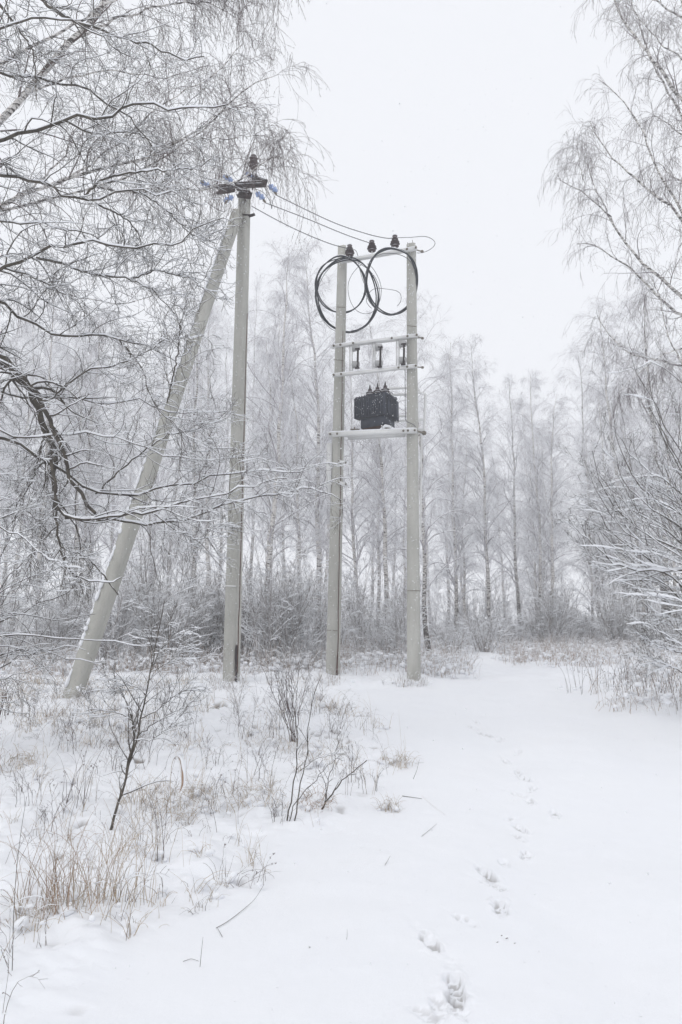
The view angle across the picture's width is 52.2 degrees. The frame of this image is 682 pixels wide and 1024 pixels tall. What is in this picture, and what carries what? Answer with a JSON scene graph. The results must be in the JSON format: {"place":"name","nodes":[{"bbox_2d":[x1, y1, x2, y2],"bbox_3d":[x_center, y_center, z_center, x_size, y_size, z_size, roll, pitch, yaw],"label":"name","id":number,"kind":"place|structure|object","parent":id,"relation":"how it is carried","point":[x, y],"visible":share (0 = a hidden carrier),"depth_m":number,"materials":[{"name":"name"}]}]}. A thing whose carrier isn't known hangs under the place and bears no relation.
{"place":"outdoors","nodes":[
{"label":"outdoors","id":0,"kind":"place"},
{"bbox_2d":[0,630,681,1023],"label":"snow ground","id":1,"kind":"structure","parent":0,"point":[316,938],"depth_m":4.85,"materials":[{"name":"snow"}]},
{"bbox_2d":[0,284,43,629],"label":"birch tree","id":2,"kind":"object","parent":1,"relation":"on","point":[16,343],"visible":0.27,"depth_m":55.17,"materials":[{"name":"grey plant"}]},
{"bbox_2d":[0,562,48,662],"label":"bare shrub","id":3,"kind":"object","parent":1,"relation":"on","point":[5,626],"visible":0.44,"depth_m":15.13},
{"bbox_2d":[0,322,50,584],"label":"birch tree","id":4,"kind":"object","parent":1,"relation":"on","point":[7,343],"visible":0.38,"depth_m":29.15,"materials":[{"name":"grey plant"}]},
{"bbox_2d":[0,301,74,636],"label":"birch tree","id":5,"kind":"object","parent":1,"relation":"on","point":[30,380],"visible":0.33,"depth_m":40.74,"materials":[{"name":"grey plant"}]},
{"bbox_2d":[10,586,94,658],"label":"bare shrub","id":6,"kind":"object","parent":1,"relation":"on","point":[47,633],"visible":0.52,"depth_m":17.20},
{"bbox_2d":[0,873,105,942],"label":"grass tuft","id":7,"kind":"object","parent":1,"relation":"on","point":[18,908],"visible":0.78,"depth_m":3.73,"materials":[{"name":"plant"}]},
{"bbox_2d":[6,558,120,654],"bbox_3d":[-7.534,2.545,18.790,2.333,2.705,2.875,-7,-12,36],"label":"bare shrub","id":8,"kind":"object","parent":1,"relation":"on","point":[71,594],"visible":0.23,"depth_m":18.75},
{"bbox_2d":[0,269,130,644],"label":"birch tree","id":9,"kind":"object","parent":1,"relation":"on","point":[39,555],"visible":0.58,"depth_m":24.98,"materials":[{"name":"grey plant"}]},
{"bbox_2d":[4,297,140,641],"bbox_3d":[-10.218,-2.013,27.983,4.452,14.527,5.689,-5,-11,29],"label":"birch tree","id":10,"kind":"object","parent":1,"relation":"on","point":[95,382],"visible":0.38,"depth_m":28.27,"materials":[{"name":"grey plant"}]},
{"bbox_2d":[21,337,134,634],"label":"birch tree","id":11,"kind":"object","parent":1,"relation":"on","point":[79,443],"visible":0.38,"depth_m":27.00,"materials":[{"name":"grey plant"}]},
{"bbox_2d":[0,300,155,608],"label":"birch tree","id":12,"kind":"object","parent":1,"relation":"on","point":[97,478],"visible":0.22,"depth_m":34.31,"materials":[{"name":"grey plant"}]},
{"bbox_2d":[0,802,159,921],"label":"grass tuft","id":13,"kind":"object","parent":1,"relation":"on","point":[69,900],"visible":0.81,"depth_m":3.94,"materials":[{"name":"plant"}]},
{"bbox_2d":[0,475,170,720],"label":"bare bush","id":14,"kind":"object","parent":1,"relation":"on","point":[6,634],"visible":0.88,"depth_m":7.35,"materials":[{"name":"grey plant"}]},
{"bbox_2d":[48,314,136,606],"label":"birch tree","id":15,"kind":"object","parent":1,"relation":"on","point":[88,434],"visible":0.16,"depth_m":50.09,"materials":[{"name":"grey plant"}]},
{"bbox_2d":[60,550,145,666],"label":"bare shrub","id":16,"kind":"object","parent":1,"relation":"on","point":[92,605],"visible":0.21,"depth_m":14.45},
{"bbox_2d":[1,802,209,922],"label":"grass tuft","id":17,"kind":"object","parent":1,"relation":"on","point":[99,889],"visible":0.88,"depth_m":3.99,"materials":[{"name":"plant"}]},
{"bbox_2d":[75,564,147,671],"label":"bare shrub","id":18,"kind":"object","parent":1,"relation":"on","point":[118,622],"visible":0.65,"depth_m":14.35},
{"bbox_2d":[38,326,189,638],"bbox_3d":[-12.204,-2.053,36.748,7.822,17.484,7.411,-3,-10,16],"label":"birch tree","id":19,"kind":"object","parent":1,"relation":"on","point":[112,539],"visible":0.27,"depth_m":37.20,"materials":[{"name":"grey plant"}]},
{"bbox_2d":[73,346,179,634],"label":"birch tree","id":20,"kind":"object","parent":1,"relation":"on","point":[134,441],"visible":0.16,"depth_m":50.33,"materials":[{"name":"grey plant"}]},
{"bbox_2d":[77,378,196,595],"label":"birch tree","id":21,"kind":"object","parent":1,"relation":"on","point":[149,501],"visible":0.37,"depth_m":22.63,"materials":[{"name":"grey plant"}]},
{"bbox_2d":[87,796,186,869],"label":"grass tuft","id":22,"kind":"object","parent":1,"relation":"on","point":[138,842],"visible":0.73,"depth_m":4.69,"materials":[{"name":"plant"}]},
{"bbox_2d":[72,584,213,829],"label":"sapling","id":23,"kind":"object","parent":1,"relation":"on","point":[116,684],"visible":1,"depth_m":5.58,"materials":[{"name":"brown plant"}]},
{"bbox_2d":[108,555,187,662],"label":"bare shrub","id":24,"kind":"object","parent":1,"relation":"on","point":[137,635],"visible":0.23,"depth_m":15.92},
{"bbox_2d":[62,209,242,698],"bbox_3d":[-2.989,-1.343,11.616,2.800,9.051,0.282,7,-12,-37],"label":"leaning strut pole","id":25,"kind":"object","parent":1,"relation":"on","point":[96,622],"visible":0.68,"depth_m":10.98,"materials":[{"name":"concrete"}]},
{"bbox_2d":[99,328,219,597],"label":"birch tree","id":26,"kind":"object","parent":1,"relation":"on","point":[165,352],"visible":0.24,"depth_m":46.12,"materials":[{"name":"grey plant"}]},
{"bbox_2d":[104,487,225,662],"bbox_3d":[-4.327,1.390,16.376,2.580,4.339,3.290,-3,-10,18],"label":"bare shrub","id":27,"kind":"object","parent":1,"relation":"on","point":[145,567],"visible":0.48,"depth_m":16.29,"materials":[{"name":"plant"}]},
{"bbox_2d":[0,0,336,360],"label":"birch tree","id":28,"kind":"object","parent":1,"relation":"on","point":[72,39],"visible":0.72,"depth_m":10.69,"materials":[{"name":"grey plant"}]},
{"bbox_2d":[115,557,226,667],"bbox_3d":[-3.664,2.140,15.073,2.556,2.405,2.074,1,-10,-4],"label":"bare shrub","id":29,"kind":"object","parent":1,"relation":"on","point":[157,611],"visible":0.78,"depth_m":14.78,"materials":[{"name":"plant"}]},
{"bbox_2d":[102,351,245,617],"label":"birch tree","id":30,"kind":"object","parent":1,"relation":"on","point":[175,489],"visible":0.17,"depth_m":39.63,"materials":[{"name":"grey plant"}]},
{"bbox_2d":[122,772,234,823],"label":"grass tuft","id":31,"kind":"object","parent":1,"relation":"on","point":[232,801],"visible":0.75,"depth_m":5.94,"materials":[{"name":"plant"}]},
{"bbox_2d":[0,0,357,616],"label":"alder tree","id":32,"kind":"object","parent":1,"relation":"on","point":[51,460],"visible":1,"depth_m":7.43,"materials":[{"name":"grey plant"}]},
{"bbox_2d":[107,285,259,647],"bbox_3d":[-5.574,-1.772,23.727,4.368,12.727,5.820,9,-13,-42],"label":"birch tree","id":33,"kind":"object","parent":1,"relation":"on","point":[193,414],"visible":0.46,"depth_m":23.86,"materials":[{"name":"grey plant"}]},
{"bbox_2d":[149,584,223,665],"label":"bare shrub","id":34,"kind":"object","parent":1,"relation":"on","point":[198,631],"visible":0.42,"depth_m":15.70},
{"bbox_2d":[0,644,387,1023],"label":"dead undergrowth","id":35,"kind":"object","parent":1,"relation":"on","point":[271,726],"visible":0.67,"depth_m":6.93,"materials":[{"name":"plant"}]},
{"bbox_2d":[158,332,230,576],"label":"birch tree","id":36,"kind":"object","parent":1,"relation":"on","point":[198,444],"visible":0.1,"depth_m":55.60,"materials":[{"name":"grey plant"}]},
{"bbox_2d":[143,279,248,626],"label":"birch tree","id":37,"kind":"object","parent":1,"relation":"on","point":[208,480],"visible":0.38,"depth_m":37.24,"materials":[{"name":"grey plant"}]},
{"bbox_2d":[0,655,404,959],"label":"dry grass","id":38,"kind":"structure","parent":1,"relation":"on","point":[127,795],"depth_m":7.11,"materials":[{"name":"plant"}]},
{"bbox_2d":[150,560,264,662],"bbox_3d":[-3.219,2.280,16.740,2.388,2.768,2.943,-2,-10,12],"label":"bare shrub","id":39,"kind":"object","parent":1,"relation":"on","point":[215,624],"visible":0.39,"depth_m":16.24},
{"bbox_2d":[174,312,266,634],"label":"birch tree","id":40,"kind":"object","parent":1,"relation":"on","point":[220,551],"visible":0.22,"depth_m":57.59,"materials":[{"name":"grey plant"}]},
{"bbox_2d":[182,548,286,663],"bbox_3d":[-2.172,2.228,16.217,2.360,2.736,2.909,9,-13,-43],"label":"bare shrub","id":41,"kind":"object","parent":1,"relation":"on","point":[247,625],"visible":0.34,"depth_m":15.96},
{"bbox_2d":[200,154,277,681],"bbox_3d":[-1.961,-1.867,12.687,1.562,10.250,0.846,0,-10,0],"label":"utility pole","id":42,"kind":"object","parent":1,"relation":"on","point":[232,619],"visible":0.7,"depth_m":12.59,"materials":[{"name":"concrete"}]},
{"bbox_2d":[189,267,295,626],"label":"birch tree","id":43,"kind":"object","parent":1,"relation":"on","point":[252,489],"visible":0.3,"depth_m":60.10,"materials":[{"name":"grey plant"}]},
{"bbox_2d":[181,765,310,817],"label":"grass tuft","id":44,"kind":"object","parent":1,"relation":"on","point":[248,800],"visible":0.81,"depth_m":6.10,"materials":[{"name":"plant"}]},
{"bbox_2d":[216,320,321,614],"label":"birch tree","id":45,"kind":"object","parent":1,"relation":"on","point":[259,386],"visible":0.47,"depth_m":27.15,"materials":[{"name":"grey plant"}]},
{"bbox_2d":[216,284,322,604],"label":"birch tree","id":46,"kind":"object","parent":1,"relation":"on","point":[290,301],"visible":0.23,"depth_m":46.32,"materials":[{"name":"grey plant"}]},
{"bbox_2d":[220,523,319,665],"bbox_3d":[-1.518,1.726,15.043,1.916,3.222,2.443,-2,-10,13],"label":"bare shrub","id":47,"kind":"object","parent":1,"relation":"on","point":[262,607],"visible":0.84,"depth_m":14.82,"materials":[{"name":"plant"}]},
{"bbox_2d":[241,558,326,666],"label":"bare shrub","id":48,"kind":"object","parent":1,"relation":"on","point":[296,612],"visible":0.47,"depth_m":15.11,"materials":[{"name":"plant"}]},
{"bbox_2d":[243,323,325,620],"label":"birch tree","id":49,"kind":"object","parent":1,"relation":"on","point":[277,518],"visible":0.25,"depth_m":31.40,"materials":[{"name":"grey plant"}]},
{"bbox_2d":[258,661,313,741],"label":"twiggy bush","id":50,"kind":"object","parent":1,"relation":"on","point":[287,712],"visible":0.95,"depth_m":8.18,"materials":[{"name":"brown plant"}]},
{"bbox_2d":[205,237,376,652],"bbox_3d":[-2.051,-2.315,20.787,4.714,12.848,5.216,8,-13,-41],"label":"birch tree","id":51,"kind":"object","parent":1,"relation":"on","point":[272,507],"visible":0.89,"depth_m":20.82,"materials":[{"name":"grey plant"}]},
{"bbox_2d":[253,543,351,669],"bbox_3d":[-0.866,1.972,15.149,2.305,2.961,1.933,3,-10,-17],"label":"bare shrub","id":52,"kind":"object","parent":1,"relation":"on","point":[307,640],"visible":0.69,"depth_m":15.11,"materials":[{"name":"plant"}]},
{"bbox_2d":[252,359,355,650],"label":"birch tree","id":53,"kind":"object","parent":1,"relation":"on","point":[296,450],"visible":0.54,"depth_m":22.69,"materials":[{"name":"grey plant"}]},
{"bbox_2d":[274,675,344,820],"bbox_3d":[-0.260,1.898,5.659,0.579,1.191,0.228,0,-10,0],"label":"leafless shoot","id":54,"kind":"object","parent":1,"relation":"on","point":[338,757],"visible":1,"depth_m":5.65,"materials":[{"name":"brown plant"}]},
{"bbox_2d":[246,237,403,642],"bbox_3d":[-1.003,-3.211,27.703,6.801,16.757,5.322,-5,-11,27],"label":"birch tree","id":55,"kind":"object","parent":1,"relation":"on","point":[316,503],"visible":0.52,"depth_m":27.91,"materials":[{"name":"grey plant"}]},
{"bbox_2d":[294,566,362,660],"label":"bare shrub","id":56,"kind":"object","parent":1,"relation":"on","point":[342,628],"visible":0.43,"depth_m":16.12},
{"bbox_2d":[283,358,373,635],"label":"birch tree","id":57,"kind":"object","parent":1,"relation":"on","point":[321,425],"visible":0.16,"depth_m":45.07,"materials":[{"name":"grey plant"}]},
{"bbox_2d":[294,371,365,636],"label":"birch tree","id":58,"kind":"object","parent":1,"relation":"on","point":[328,536],"visible":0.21,"depth_m":40.04,"materials":[{"name":"grey plant"}]},
{"bbox_2d":[0,627,681,712],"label":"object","id":59,"kind":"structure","parent":1,"relation":"on","point":[664,697],"depth_m":13.97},
{"bbox_2d":[0,624,681,714],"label":"frosted weeds","id":60,"kind":"object","parent":1,"relation":"on","point":[435,663],"visible":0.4,"depth_m":14.14,"materials":[{"name":"plant"}]},
{"bbox_2d":[287,359,404,605],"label":"birch tree","id":61,"kind":"object","parent":1,"relation":"on","point":[353,541],"visible":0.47,"depth_m":26.23,"materials":[{"name":"grey plant"}]},
{"bbox_2d":[340,561,404,654],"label":"bare shrub","id":62,"kind":"object","parent":1,"relation":"on","point":[357,619],"visible":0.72,"depth_m":17.95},
{"bbox_2d":[344,618,405,662],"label":"bare shrub","id":63,"kind":"object","parent":1,"relation":"on","point":[380,644],"visible":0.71,"depth_m":16.88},
{"bbox_2d":[325,234,426,680],"bbox_3d":[0.729,-1.066,13.476,2.063,8.866,1.228,0,-10,0],"label":"transformer stand","id":64,"kind":"object","parent":1,"relation":"on","point":[412,430],"visible":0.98,"depth_m":13.26,"materials":[{"name":"concrete"}]},
{"bbox_2d":[315,255,379,332],"bbox_3d":[0.127,-4.350,13.985,1.314,1.398,0.669,0,-10,0],"label":"cable coil","id":65,"kind":"object","parent":64,"relation":"hanging from","point":[336,261],"visible":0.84,"depth_m":13.95,"materials":[{"name":"rubber"}]},
{"bbox_2d":[354,382,398,429],"bbox_3d":[0.722,-2.100,13.824,0.786,0.963,0.646,-6,-11,32],"label":"transformer","id":66,"kind":"object","parent":64,"relation":"on","point":[378,406],"visible":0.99,"depth_m":13.61,"materials":[{"name":"metal"}]},
{"bbox_2d":[364,247,417,315],"bbox_3d":[0.985,-4.520,13.709,1.061,1.082,0.781,0,-10,0],"label":"cable coil","id":67,"kind":"object","parent":64,"relation":"hanging from","point":[369,298],"visible":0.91,"depth_m":13.65,"materials":[{"name":"rubber"}]},
{"bbox_2d":[360,582,406,651],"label":"bare shrub","id":68,"kind":"object","parent":1,"relation":"on","point":[398,600],"visible":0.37,"depth_m":17.70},
{"bbox_2d":[327,366,444,630],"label":"birch tree","id":69,"kind":"object","parent":1,"relation":"on","point":[378,533],"visible":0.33,"depth_m":30.44,"materials":[{"name":"grey plant"}]},
{"bbox_2d":[343,356,429,616],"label":"birch tree","id":70,"kind":"object","parent":1,"relation":"on","point":[370,494],"visible":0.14,"depth_m":57.15,"materials":[{"name":"grey plant"}]},
{"bbox_2d":[326,310,446,639],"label":"birch tree","id":71,"kind":"object","parent":1,"relation":"on","point":[385,536],"visible":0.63,"depth_m":22.68,"materials":[{"name":"grey plant"}]},
{"bbox_2d":[360,417,437,615],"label":"birch tree","id":72,"kind":"object","parent":1,"relation":"on","point":[392,576],"visible":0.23,"depth_m":44.62,"materials":[{"name":"grey plant"}]},
{"bbox_2d":[359,411,447,604],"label":"birch tree","id":73,"kind":"object","parent":1,"relation":"on","point":[402,544],"visible":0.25,"depth_m":38.47,"materials":[{"name":"grey plant"}]},
{"bbox_2d":[376,555,433,660],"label":"bare shrub","id":74,"kind":"object","parent":1,"relation":"on","point":[398,615],"visible":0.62,"depth_m":16.70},
{"bbox_2d":[344,275,496,650],"bbox_3d":[2.391,-1.632,21.344,5.018,11.859,4.754,0,-10,-3],"label":"birch tree","id":75,"kind":"object","parent":1,"relation":"on","point":[424,532],"visible":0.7,"depth_m":21.46,"materials":[{"name":"grey plant"}]},
{"bbox_2d":[396,395,458,625],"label":"birch tree","id":76,"kind":"object","parent":1,"relation":"on","point":[434,546],"visible":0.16,"depth_m":52.69,"materials":[{"name":"grey plant"}]},
{"bbox_2d":[395,365,501,636],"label":"birch tree","id":77,"kind":"object","parent":1,"relation":"on","point":[448,581],"visible":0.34,"depth_m":43.82,"materials":[{"name":"grey plant"}]},
{"bbox_2d":[427,623,474,652],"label":"bare shrub","id":78,"kind":"object","parent":1,"relation":"on","point":[456,641],"visible":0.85,"depth_m":19.82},
{"bbox_2d":[427,427,485,620],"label":"birch tree","id":79,"kind":"object","parent":1,"relation":"on","point":[456,501],"visible":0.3,"depth_m":39.08,"materials":[{"name":"grey plant"}]},
{"bbox_2d":[393,328,526,637],"bbox_3d":[4.153,-1.128,27.541,5.017,12.640,4.732,-8,-13,41],"label":"birch tree","id":80,"kind":"object","parent":1,"relation":"on","point":[455,581],"visible":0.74,"depth_m":27.24,"materials":[{"name":"grey plant"}]},
{"bbox_2d":[420,422,504,626],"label":"birch tree","id":81,"kind":"object","parent":1,"relation":"on","point":[464,585],"visible":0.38,"depth_m":29.26,"materials":[{"name":"grey plant"}]},
{"bbox_2d":[439,568,512,629],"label":"bare shrub","id":82,"kind":"object","parent":1,"relation":"on","point":[470,606],"visible":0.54,"depth_m":32.27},
{"bbox_2d":[426,332,540,637],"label":"birch tree","id":83,"kind":"object","parent":1,"relation":"on","point":[483,496],"visible":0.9,"depth_m":27.43,"materials":[{"name":"grey plant"}]},
{"bbox_2d":[457,604,527,652],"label":"bare shrub","id":84,"kind":"object","parent":1,"relation":"on","point":[479,631],"visible":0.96,"depth_m":19.97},
{"bbox_2d":[457,434,528,602],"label":"birch tree","id":85,"kind":"object","parent":1,"relation":"on","point":[485,581],"visible":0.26,"depth_m":57.98,"materials":[{"name":"grey plant"}]},
{"bbox_2d":[469,438,528,626],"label":"birch tree","id":86,"kind":"object","parent":1,"relation":"on","point":[501,558],"visible":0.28,"depth_m":58.14,"materials":[{"name":"grey plant"}]},
{"bbox_2d":[443,373,579,638],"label":"birch tree","id":87,"kind":"object","parent":1,"relation":"on","point":[515,568],"visible":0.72,"depth_m":33.05,"materials":[{"name":"grey plant"}]},
{"bbox_2d":[479,432,586,613],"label":"birch tree","id":88,"kind":"object","parent":1,"relation":"on","point":[535,586],"visible":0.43,"depth_m":34.66,"materials":[{"name":"grey plant"}]},
{"bbox_2d":[480,368,591,645],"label":"birch tree","id":89,"kind":"object","parent":1,"relation":"on","point":[539,567],"visible":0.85,"depth_m":26.70,"materials":[{"name":"grey plant"}]},
{"bbox_2d":[494,392,581,603],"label":"birch tree","id":90,"kind":"object","parent":1,"relation":"on","point":[524,493],"visible":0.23,"depth_m":57.01,"materials":[{"name":"grey plant"}]},
{"bbox_2d":[507,427,581,635],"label":"birch tree","id":91,"kind":"object","parent":1,"relation":"on","point":[548,484],"visible":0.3,"depth_m":35.63,"materials":[{"name":"grey plant"}]},
{"bbox_2d":[514,612,582,645],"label":"bare shrub","id":92,"kind":"object","parent":1,"relation":"on","point":[538,632],"visible":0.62,"depth_m":24.43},
{"bbox_2d":[503,384,601,640],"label":"birch tree","id":93,"kind":"object","parent":1,"relation":"on","point":[553,500],"visible":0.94,"depth_m":25.85,"materials":[{"name":"grey plant"}]},
{"bbox_2d":[512,564,601,646],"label":"bare shrub","id":94,"kind":"object","parent":1,"relation":"on","point":[543,601],"visible":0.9,"depth_m":24.62,"materials":[{"name":"plant"}]},
{"bbox_2d":[515,337,661,630],"bbox_3d":[12.150,-1.313,34.645,7.344,15.434,6.958,-7,-12,37],"label":"birch tree","id":95,"kind":"object","parent":1,"relation":"on","point":[587,400],"visible":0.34,"depth_m":35.39,"materials":[{"name":"grey plant"}]},
{"bbox_2d":[550,424,634,622],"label":"birch tree","id":96,"kind":"object","parent":1,"relation":"on","point":[592,536],"visible":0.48,"depth_m":31.80,"materials":[{"name":"grey plant"}]},
{"bbox_2d":[557,380,653,603],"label":"birch tree","id":97,"kind":"object","parent":1,"relation":"on","point":[590,428],"visible":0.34,"depth_m":33.67,"materials":[{"name":"grey plant"}]},
{"bbox_2d":[537,0,681,452],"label":"birch tree","id":98,"kind":"object","parent":1,"relation":"on","point":[657,65],"visible":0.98,"depth_m":16.00,"materials":[{"name":"grey plant"}]},
{"bbox_2d":[574,565,647,646],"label":"bare shrub","id":99,"kind":"object","parent":1,"relation":"on","point":[612,616],"visible":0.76,"depth_m":23.48,"materials":[{"name":"plant"}]},
{"bbox_2d":[543,296,681,636],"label":"birch tree","id":100,"kind":"object","parent":1,"relation":"on","point":[610,418],"visible":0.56,"depth_m":29.29,"materials":[{"name":"grey plant"}]},
{"bbox_2d":[547,253,681,644],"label":"birch tree","id":101,"kind":"object","parent":1,"relation":"on","point":[651,422],"visible":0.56,"depth_m":26.53,"materials":[{"name":"grey plant"}]},
{"bbox_2d":[551,335,681,677],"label":"willow bush","id":102,"kind":"object","parent":1,"relation":"on","point":[649,577],"visible":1,"depth_m":8.94,"materials":[{"name":"grey plant"}]},
{"bbox_2d":[587,412,680,647],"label":"birch tree","id":103,"kind":"object","parent":1,"relation":"on","point":[632,489],"visible":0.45,"depth_m":26.13,"materials":[{"name":"grey plant"}]},
{"bbox_2d":[591,319,681,612],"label":"birch tree","id":104,"kind":"object","parent":1,"relation":"on","point":[661,589],"visible":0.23,"depth_m":36.75,"materials":[{"name":"grey plant"}]},
{"bbox_2d":[617,384,681,637],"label":"birch tree","id":105,"kind":"object","parent":1,"relation":"on","point":[664,471],"visible":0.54,"depth_m":22.92,"materials":[{"name":"grey plant"}]},
{"bbox_2d":[0,0,681,630],"label":"sky","id":106,"kind":"structure","parent":0,"point":[455,56],"materials":[{"name":"white"}]},
{"bbox_2d":[2,0,680,1023],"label":"falling snow","id":107,"kind":"structure","parent":0,"point":[386,332],"depth_m":8.88,"materials":[{"name":"snow"}]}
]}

